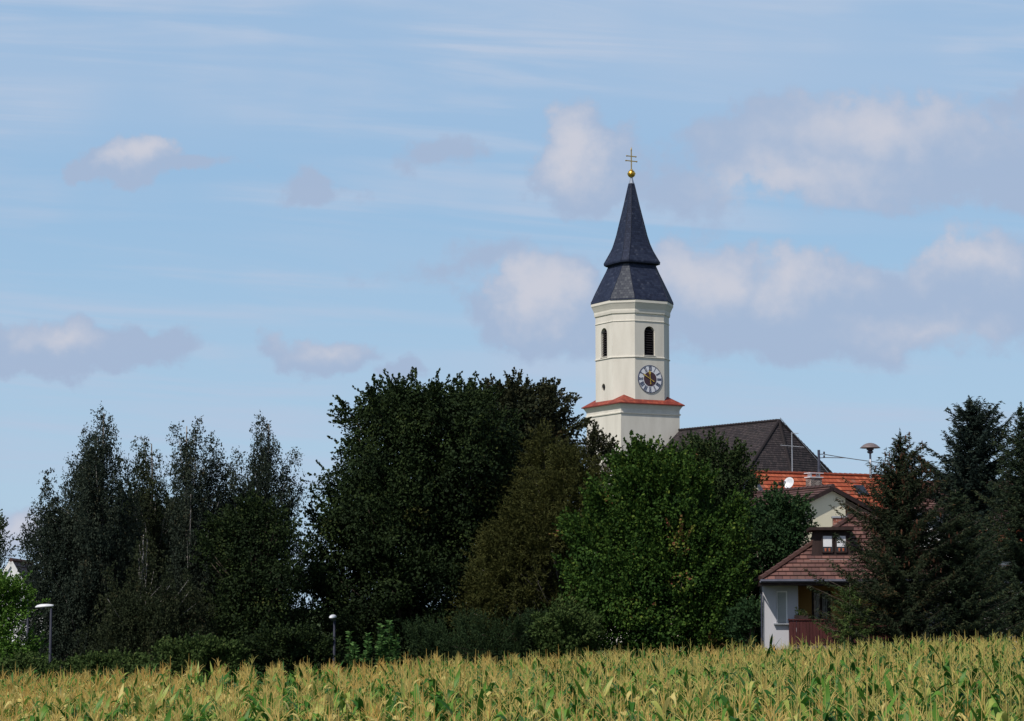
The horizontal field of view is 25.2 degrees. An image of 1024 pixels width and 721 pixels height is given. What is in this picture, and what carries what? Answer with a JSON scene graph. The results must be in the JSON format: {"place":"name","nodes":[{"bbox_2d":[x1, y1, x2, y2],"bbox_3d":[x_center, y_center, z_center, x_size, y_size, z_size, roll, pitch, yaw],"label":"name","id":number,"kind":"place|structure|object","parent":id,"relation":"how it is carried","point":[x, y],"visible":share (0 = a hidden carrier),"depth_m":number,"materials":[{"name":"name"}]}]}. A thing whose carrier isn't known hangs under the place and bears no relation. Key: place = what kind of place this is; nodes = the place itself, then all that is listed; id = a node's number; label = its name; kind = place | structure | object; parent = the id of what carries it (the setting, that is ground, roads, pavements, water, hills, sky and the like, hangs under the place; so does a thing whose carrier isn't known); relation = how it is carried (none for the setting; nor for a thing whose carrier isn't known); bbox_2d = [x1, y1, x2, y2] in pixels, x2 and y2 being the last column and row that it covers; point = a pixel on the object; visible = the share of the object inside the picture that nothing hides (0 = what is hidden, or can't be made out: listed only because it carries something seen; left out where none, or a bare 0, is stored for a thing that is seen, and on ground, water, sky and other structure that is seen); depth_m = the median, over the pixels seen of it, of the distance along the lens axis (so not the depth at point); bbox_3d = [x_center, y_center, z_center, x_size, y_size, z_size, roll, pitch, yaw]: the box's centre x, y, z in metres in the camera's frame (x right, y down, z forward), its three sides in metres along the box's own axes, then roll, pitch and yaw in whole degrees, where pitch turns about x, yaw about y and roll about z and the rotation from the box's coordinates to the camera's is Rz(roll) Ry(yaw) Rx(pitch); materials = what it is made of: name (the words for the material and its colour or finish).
{"place":"outdoors","nodes":[
{"label":"outdoors","id":0,"kind":"place"},
{"bbox_2d":[291,609,651,684],"bbox_3d":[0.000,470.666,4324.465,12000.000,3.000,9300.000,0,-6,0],"label":"ground","id":1,"kind":"structure","parent":0,"point":[424,610],"depth_m":215.78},
{"bbox_2d":[0,509,18,570],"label":"deciduous tree","id":2,"kind":"object","parent":1,"relation":"on","point":[2,529],"visible":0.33,"depth_m":145.26,"materials":[{"name":"green plant"}]},
{"bbox_2d":[2,558,41,644],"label":"house","id":3,"kind":"structure","parent":1,"relation":"on","point":[12,565],"depth_m":131.66,"materials":[{"name":"paint"}]},
{"bbox_2d":[0,569,52,662],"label":"shrub","id":4,"kind":"object","parent":1,"relation":"on","point":[13,591],"visible":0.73,"depth_m":99.97,"materials":[{"name":"green plant"}]},
{"bbox_2d":[0,647,67,682],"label":"shrub","id":5,"kind":"object","parent":1,"relation":"on","point":[27,661],"visible":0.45,"depth_m":95.06,"materials":[{"name":"green plant"}]},
{"bbox_2d":[35,604,53,661],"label":"street lamp","id":6,"kind":"object","parent":1,"relation":"on","point":[42,607],"visible":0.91,"depth_m":96.32,"materials":[{"name":"metal"}]},
{"bbox_2d":[7,401,157,675],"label":"birch tree","id":7,"kind":"object","parent":1,"relation":"on","point":[88,547],"visible":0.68,"depth_m":107.39,"materials":[{"name":"green plant"}]},
{"bbox_2d":[57,647,180,686],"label":"shrub","id":8,"kind":"object","parent":1,"relation":"on","point":[127,663],"visible":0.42,"depth_m":93.31,"materials":[{"name":"green plant"}]},
{"bbox_2d":[70,530,219,683],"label":"birch tree","id":9,"kind":"object","parent":1,"relation":"on","point":[142,615],"visible":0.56,"depth_m":104.48,"materials":[{"name":"green plant"}]},
{"bbox_2d":[115,435,183,640],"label":"birch tree","id":10,"kind":"object","parent":1,"relation":"on","point":[150,490],"visible":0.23,"depth_m":112.52,"materials":[{"name":"green plant"}]},
{"bbox_2d":[12,479,308,684],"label":"deciduous tree","id":11,"kind":"object","parent":1,"relation":"on","point":[128,482],"visible":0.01,"depth_m":117.81,"materials":[{"name":"green plant"}]},
{"bbox_2d":[153,416,240,685],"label":"birch tree","id":12,"kind":"object","parent":1,"relation":"on","point":[196,503],"visible":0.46,"depth_m":109.39,"materials":[{"name":"green plant"}]},
{"bbox_2d":[150,630,251,681],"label":"shrub","id":13,"kind":"object","parent":1,"relation":"on","point":[204,651],"visible":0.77,"depth_m":93.78,"materials":[{"name":"green plant"}]},
{"bbox_2d":[213,411,311,686],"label":"birch tree","id":14,"kind":"object","parent":1,"relation":"on","point":[258,481],"visible":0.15,"depth_m":111.52,"materials":[{"name":"green plant"}]},
{"bbox_2d":[189,486,336,685],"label":"deciduous tree","id":15,"kind":"object","parent":1,"relation":"on","point":[251,571],"visible":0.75,"depth_m":106.97,"materials":[{"name":"green plant"}]},
{"bbox_2d":[234,617,359,688],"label":"shrub","id":16,"kind":"object","parent":1,"relation":"on","point":[289,649],"visible":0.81,"depth_m":98.60,"materials":[{"name":"green plant"}]},
{"bbox_2d":[329,615,335,666],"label":"street lamp","id":17,"kind":"object","parent":1,"relation":"on","point":[332,617],"visible":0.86,"depth_m":98.18,"materials":[{"name":"metal"}]},
{"bbox_2d":[344,631,359,676],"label":"tall plant","id":18,"kind":"object","parent":1,"relation":"on","point":[353,652],"visible":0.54,"depth_m":93.67,"materials":[{"name":"green plant"}]},
{"bbox_2d":[348,688,368,719],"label":"maize plant","id":19,"kind":"object","parent":1,"relation":"on","point":[359,704],"visible":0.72,"depth_m":44.66,"materials":[{"name":"green plant"}]},
{"bbox_2d":[359,632,373,670],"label":"tall plant","id":20,"kind":"object","parent":1,"relation":"on","point":[365,658],"visible":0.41,"depth_m":93.19,"materials":[{"name":"green plant"}]},
{"bbox_2d":[374,623,385,673],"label":"tall plant","id":21,"kind":"object","parent":1,"relation":"on","point":[381,630],"visible":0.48,"depth_m":94.43,"materials":[{"name":"green plant"}]},
{"bbox_2d":[377,620,393,669],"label":"tall plant","id":22,"kind":"object","parent":1,"relation":"on","point":[387,645],"visible":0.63,"depth_m":93.74,"materials":[{"name":"green plant"}]},
{"bbox_2d":[385,634,400,669],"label":"tall plant","id":23,"kind":"object","parent":1,"relation":"on","point":[395,654],"visible":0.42,"depth_m":93.28,"materials":[{"name":"green plant"}]},
{"bbox_2d":[399,677,415,711],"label":"maize plant","id":24,"kind":"object","parent":1,"relation":"on","point":[412,693],"visible":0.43,"depth_m":44.61,"materials":[{"name":"green plant"}]},
{"bbox_2d":[282,366,532,671],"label":"deciduous tree","id":25,"kind":"object","parent":1,"relation":"on","point":[404,497],"visible":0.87,"depth_m":113.04,"materials":[{"name":"green plant"}]},
{"bbox_2d":[435,690,466,720],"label":"maize plant","id":26,"kind":"object","parent":1,"relation":"on","point":[446,706],"visible":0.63,"depth_m":44.84,"materials":[{"name":"green plant"}]},
{"bbox_2d":[450,684,477,715],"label":"maize plant","id":27,"kind":"object","parent":1,"relation":"on","point":[466,696],"visible":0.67,"depth_m":44.93,"materials":[{"name":"green plant"}]},
{"bbox_2d":[396,602,576,672],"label":"shrub","id":28,"kind":"object","parent":1,"relation":"on","point":[437,637],"visible":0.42,"depth_m":96.72,"materials":[{"name":"green plant"}]},
{"bbox_2d":[0,628,1023,720],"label":"maize field","id":29,"kind":"structure","parent":1,"relation":"on","point":[332,693],"depth_m":53.09,"materials":[{"name":"green plant"}]},
{"bbox_2d":[511,680,534,720],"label":"maize plant","id":30,"kind":"object","parent":1,"relation":"on","point":[519,699],"visible":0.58,"depth_m":43.57,"materials":[{"name":"green plant"}]},
{"bbox_2d":[437,436,611,660],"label":"larch tree","id":31,"kind":"object","parent":1,"relation":"on","point":[520,543],"visible":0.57,"depth_m":109.52,"materials":[{"name":"green plant"}]},
{"bbox_2d":[463,367,597,616],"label":"deciduous tree","id":32,"kind":"object","parent":1,"relation":"on","point":[542,401],"visible":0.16,"depth_m":123.15,"materials":[{"name":"green plant"}]},
{"bbox_2d":[521,684,544,717],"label":"maize plant","id":33,"kind":"object","parent":1,"relation":"on","point":[537,704],"visible":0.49,"depth_m":42.25,"materials":[{"name":"green plant"}]},
{"bbox_2d":[474,418,599,652],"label":"larch tree","id":34,"kind":"object","parent":1,"relation":"on","point":[539,451],"visible":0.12,"depth_m":113.78,"materials":[{"name":"green plant"}]},
{"bbox_2d":[523,594,611,664],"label":"shrub","id":35,"kind":"object","parent":1,"relation":"on","point":[571,636],"visible":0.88,"depth_m":94.86,"materials":[{"name":"green plant"}]},
{"bbox_2d":[590,693,607,716],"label":"maize plant","id":36,"kind":"object","parent":1,"relation":"on","point":[600,705],"visible":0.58,"depth_m":40.94,"materials":[{"name":"green plant"}]},
{"bbox_2d":[575,419,627,656],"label":"deciduous tree","id":37,"kind":"object","parent":1,"relation":"on","point":[595,442],"visible":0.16,"depth_m":113.86,"materials":[{"name":"green plant"}]},
{"bbox_2d":[581,148,684,483],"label":"church tower","id":38,"kind":"structure","parent":1,"relation":"on","point":[632,304],"depth_m":234.81,"materials":[{"name":"paint"}]},
{"bbox_2d":[600,330,607,357],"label":"louvred window","id":39,"kind":"structure","parent":38,"relation":"in","point":[605,333],"depth_m":236.29,"materials":[{"name":"black wood"}]},
{"bbox_2d":[644,327,655,356],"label":"louvred window","id":40,"kind":"structure","parent":38,"relation":"in","point":[648,335],"depth_m":234.85,"materials":[{"name":"black wood"}]},
{"bbox_2d":[638,672,647,712],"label":"maize plant","id":41,"kind":"object","parent":1,"relation":"on","point":[642,692],"visible":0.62,"depth_m":43.16,"materials":[{"name":"green plant"}]},
{"bbox_2d":[549,430,760,662],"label":"maple tree","id":42,"kind":"object","parent":1,"relation":"on","point":[658,549],"visible":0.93,"depth_m":96.83,"materials":[{"name":"green plant"}]},
{"bbox_2d":[698,688,722,719],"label":"maize plant","id":43,"kind":"object","parent":1,"relation":"on","point":[711,700],"visible":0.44,"depth_m":40.77,"materials":[{"name":"green plant"}]},
{"bbox_2d":[663,427,768,610],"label":"deciduous tree","id":44,"kind":"object","parent":1,"relation":"on","point":[733,471],"visible":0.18,"depth_m":106.51,"materials":[{"name":"green plant"}]},
{"bbox_2d":[603,418,832,641],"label":"church nave","id":45,"kind":"structure","parent":1,"relation":"on","point":[765,439],"depth_m":222.32,"materials":[{"name":"tile"}]},
{"bbox_2d":[712,685,750,718],"bbox_3d":[3.808,6.882,39.194,1.252,2.627,0.452,-4,-8,36],"label":"maize plant","id":46,"kind":"object","parent":1,"relation":"on","point":[724,699],"visible":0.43,"depth_m":39.47,"materials":[{"name":"green plant"}]},
{"bbox_2d":[728,678,743,710],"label":"maize plant","id":47,"kind":"object","parent":1,"relation":"on","point":[741,689],"visible":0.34,"depth_m":41.77,"materials":[{"name":"green plant"}]},
{"bbox_2d":[719,594,762,657],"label":"shrub","id":48,"kind":"object","parent":1,"relation":"on","point":[745,616],"visible":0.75,"depth_m":94.04,"materials":[{"name":"green plant"}]},
{"bbox_2d":[740,684,752,720],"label":"maize plant","id":49,"kind":"object","parent":1,"relation":"on","point":[745,701],"visible":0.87,"depth_m":38.85,"materials":[{"name":"green plant"}]},
{"bbox_2d":[740,677,768,715],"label":"maize plant","id":50,"kind":"object","parent":1,"relation":"on","point":[758,702],"visible":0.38,"depth_m":41.38,"materials":[{"name":"green plant"}]},
{"bbox_2d":[754,673,782,720],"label":"maize plant","id":51,"kind":"object","parent":1,"relation":"on","point":[757,699],"visible":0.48,"depth_m":40.89,"materials":[{"name":"green plant"}]},
{"bbox_2d":[672,484,876,635],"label":"house","id":52,"kind":"structure","parent":1,"relation":"on","point":[822,495],"depth_m":120.17,"materials":[{"name":"beige paint"}]},
{"bbox_2d":[755,686,798,718],"bbox_3d":[4.616,6.828,39.265,1.252,2.684,0.452,-4,-7,30],"label":"maize plant","id":53,"kind":"object","parent":1,"relation":"on","point":[767,692],"visible":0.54,"depth_m":39.53,"materials":[{"name":"green plant"}]},
{"bbox_2d":[768,684,790,718],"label":"maize plant","id":54,"kind":"object","parent":1,"relation":"on","point":[786,710],"visible":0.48,"depth_m":38.78,"materials":[{"name":"green plant"}]},
{"bbox_2d":[741,479,820,644],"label":"deciduous tree","id":55,"kind":"object","parent":1,"relation":"on","point":[780,523],"visible":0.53,"depth_m":102.12,"materials":[{"name":"green plant"}]},
{"bbox_2d":[779,666,811,715],"bbox_3d":[5.214,7.109,42.259,1.190,2.912,0.472,-1,-6,7],"label":"maize plant","id":56,"kind":"object","parent":1,"relation":"on","point":[795,693],"visible":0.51,"depth_m":42.33,"materials":[{"name":"green plant"}]},
{"bbox_2d":[792,682,810,720],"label":"maize plant","id":57,"kind":"object","parent":1,"relation":"on","point":[804,700],"visible":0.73,"depth_m":37.91,"materials":[{"name":"green plant"}]},
{"bbox_2d":[800,680,815,714],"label":"maize plant","id":58,"kind":"object","parent":1,"relation":"on","point":[808,689],"visible":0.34,"depth_m":44.46,"materials":[{"name":"green plant"}]},
{"bbox_2d":[743,470,886,508],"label":"house","id":59,"kind":"structure","parent":1,"relation":"on","point":[801,479],"depth_m":149.22,"materials":[{"name":"orange tile"}]},
{"bbox_2d":[784,477,793,487],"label":"satellite dish","id":60,"kind":"object","parent":59,"relation":"attached to","point":[789,481],"visible":0.87,"depth_m":145.93,"materials":[{"name":"metal"}]},
{"bbox_2d":[860,443,879,478],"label":"siren","id":61,"kind":"object","parent":59,"relation":"on","point":[870,447],"visible":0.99,"depth_m":151.52,"materials":[{"name":"grey metal"}]},
{"bbox_2d":[800,665,837,717],"bbox_3d":[5.957,7.185,43.841,1.126,2.848,0.581,2,-6,-17],"label":"maize plant","id":62,"kind":"object","parent":1,"relation":"on","point":[817,679],"visible":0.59,"depth_m":43.97,"materials":[{"name":"green plant"}]},
{"bbox_2d":[834,677,846,710],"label":"maize plant","id":63,"kind":"object","parent":1,"relation":"on","point":[840,689],"visible":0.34,"depth_m":41.90,"materials":[{"name":"green plant"}]},
{"bbox_2d":[830,672,862,710],"bbox_3d":[6.481,7.388,44.756,1.163,2.596,0.464,-1,-6,6],"label":"maize plant","id":64,"kind":"object","parent":1,"relation":"on","point":[846,685],"visible":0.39,"depth_m":44.96,"materials":[{"name":"green plant"}]},
{"bbox_2d":[813,576,884,651],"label":"spruce tree","id":65,"kind":"object","parent":1,"relation":"on","point":[849,594],"visible":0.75,"depth_m":87.28,"materials":[{"name":"green plant"}]},
{"bbox_2d":[754,511,946,654],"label":"house","id":66,"kind":"structure","parent":1,"relation":"on","point":[784,591],"depth_m":93.43,"materials":[{"name":"white paint"}]},
{"bbox_2d":[774,591,788,624],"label":"window","id":67,"kind":"structure","parent":66,"relation":"in","point":[781,596],"depth_m":93.46,"materials":[{"name":"grey glass"}]},
{"bbox_2d":[794,609,807,618],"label":"flower box","id":68,"kind":"object","parent":66,"relation":"on","point":[799,615],"visible":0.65,"depth_m":92.45,"materials":[{"name":"brown wood"}]},
{"bbox_2d":[812,591,830,644],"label":"balcony door","id":69,"kind":"structure","parent":66,"relation":"in","point":[819,603],"depth_m":94.66,"materials":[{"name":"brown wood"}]},
{"bbox_2d":[821,535,833,552],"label":"dormer window","id":70,"kind":"structure","parent":66,"relation":"in","point":[826,540],"depth_m":94.01,"materials":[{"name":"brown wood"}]},
{"bbox_2d":[835,535,846,552],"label":"dormer window","id":71,"kind":"structure","parent":66,"relation":"in","point":[839,548],"depth_m":93.97,"materials":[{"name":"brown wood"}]},
{"bbox_2d":[831,672,869,715],"bbox_3d":[5.707,6.786,38.289,1.182,3.183,0.466,-4,-7,33],"label":"maize plant","id":72,"kind":"object","parent":1,"relation":"on","point":[841,700],"visible":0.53,"depth_m":38.42,"materials":[{"name":"green plant"}]},
{"bbox_2d":[857,676,881,698],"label":"maize plant","id":73,"kind":"object","parent":1,"relation":"on","point":[869,688],"visible":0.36,"depth_m":43.16,"materials":[{"name":"green plant"}]},
{"bbox_2d":[854,684,890,720],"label":"maize plant","id":74,"kind":"object","parent":1,"relation":"on","point":[861,693],"visible":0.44,"depth_m":37.47,"materials":[{"name":"green plant"}]},
{"bbox_2d":[861,687,894,720],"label":"maize plant","id":75,"kind":"object","parent":1,"relation":"on","point":[872,704],"visible":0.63,"depth_m":36.98,"materials":[{"name":"green plant"}]},
{"bbox_2d":[791,428,982,653],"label":"spruce tree","id":76,"kind":"object","parent":1,"relation":"on","point":[899,524],"visible":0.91,"depth_m":88.20,"materials":[{"name":"green plant"}]},
{"bbox_2d":[871,679,904,710],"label":"maize plant","id":77,"kind":"object","parent":1,"relation":"on","point":[878,689],"visible":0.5,"depth_m":40.15,"materials":[{"name":"green plant"}]},
{"bbox_2d":[884,673,894,706],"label":"maize plant","id":78,"kind":"object","parent":1,"relation":"on","point":[890,692],"visible":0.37,"depth_m":42.17,"materials":[{"name":"green plant"}]},
{"bbox_2d":[895,680,919,718],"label":"maize plant","id":79,"kind":"object","parent":1,"relation":"on","point":[904,696],"visible":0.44,"depth_m":39.07,"materials":[{"name":"green plant"}]},
{"bbox_2d":[912,665,929,710],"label":"maize plant","id":80,"kind":"object","parent":1,"relation":"on","point":[917,678],"visible":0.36,"depth_m":44.07,"materials":[{"name":"green plant"}]},
{"bbox_2d":[906,685,943,712],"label":"maize plant","id":81,"kind":"object","parent":1,"relation":"on","point":[935,693],"visible":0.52,"depth_m":37.70,"materials":[{"name":"green plant"}]},
{"bbox_2d":[908,683,948,719],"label":"maize plant","id":82,"kind":"object","parent":1,"relation":"on","point":[920,694],"visible":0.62,"depth_m":38.17,"materials":[{"name":"green plant"}]},
{"bbox_2d":[915,679,943,717],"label":"maize plant","id":83,"kind":"object","parent":1,"relation":"on","point":[928,697],"visible":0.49,"depth_m":37.96,"materials":[{"name":"green plant"}]},
{"bbox_2d":[927,671,952,714],"bbox_3d":[7.315,6.650,38.882,1.171,2.739,0.625,1,-6,-10],"label":"maize plant","id":84,"kind":"object","parent":1,"relation":"on","point":[946,698],"visible":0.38,"depth_m":39.02,"materials":[{"name":"green plant"}]},
{"bbox_2d":[937,690,976,720],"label":"maize plant","id":85,"kind":"object","parent":1,"relation":"on","point":[952,704],"visible":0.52,"depth_m":36.16,"materials":[{"name":"green plant"}]},
{"bbox_2d":[948,667,966,705],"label":"maize plant","id":86,"kind":"object","parent":1,"relation":"on","point":[961,680],"visible":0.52,"depth_m":44.73,"materials":[{"name":"green plant"}]},
{"bbox_2d":[894,395,1021,641],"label":"fir tree","id":87,"kind":"object","parent":1,"relation":"on","point":[967,465],"visible":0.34,"depth_m":104.36,"materials":[{"name":"green plant"}]},
{"bbox_2d":[896,479,1023,652],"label":"spruce tree","id":88,"kind":"object","parent":1,"relation":"on","point":[972,569],"visible":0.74,"depth_m":89.08,"materials":[{"name":"green plant"}]},
{"bbox_2d":[948,694,974,720],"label":"maize plant","id":89,"kind":"object","parent":1,"relation":"on","point":[965,705],"visible":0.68,"depth_m":36.22,"materials":[{"name":"green plant"}]},
{"bbox_2d":[911,480,1021,612],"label":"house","id":90,"kind":"structure","parent":1,"relation":"on","point":[930,504],"depth_m":112.73,"materials":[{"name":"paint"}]},
{"bbox_2d":[954,674,984,709],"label":"maize plant","id":91,"kind":"object","parent":1,"relation":"on","point":[968,691],"visible":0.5,"depth_m":41.76,"materials":[{"name":"green plant"}]},
{"bbox_2d":[966,666,985,709],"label":"maize plant","id":92,"kind":"object","parent":1,"relation":"on","point":[971,691],"visible":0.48,"depth_m":43.07,"materials":[{"name":"green plant"}]},
{"bbox_2d":[976,688,993,717],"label":"maize plant","id":93,"kind":"object","parent":1,"relation":"on","point":[980,696],"visible":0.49,"depth_m":37.91,"materials":[{"name":"green plant"}]},
{"bbox_2d":[952,401,1023,643],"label":"spruce tree","id":94,"kind":"object","parent":1,"relation":"on","point":[1013,547],"visible":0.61,"depth_m":96.50,"materials":[{"name":"green plant"}]},
{"bbox_2d":[984,675,999,705],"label":"maize plant","id":95,"kind":"object","parent":1,"relation":"on","point":[991,689],"visible":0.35,"depth_m":42.72,"materials":[{"name":"green plant"}]},
{"bbox_2d":[980,663,1018,713],"bbox_3d":[8.318,6.564,38.745,1.240,2.883,0.584,-3,-7,27],"label":"maize plant","id":96,"kind":"object","parent":1,"relation":"on","point":[1000,687],"visible":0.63,"depth_m":38.80,"materials":[{"name":"green plant"}]},
{"bbox_2d":[989,678,1022,713],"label":"maize plant","id":97,"kind":"object","parent":1,"relation":"on","point":[1004,694],"visible":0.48,"depth_m":39.50,"materials":[{"name":"green plant"}]},
{"bbox_2d":[988,679,1023,716],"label":"maize plant","id":98,"kind":"object","parent":1,"relation":"on","point":[1010,693],"visible":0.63,"depth_m":38.65,"materials":[{"name":"green plant"}]},
{"bbox_2d":[0,0,1023,608],"label":"sky","id":99,"kind":"structure","parent":0,"point":[225,213],"materials":[{"name":"blue"}]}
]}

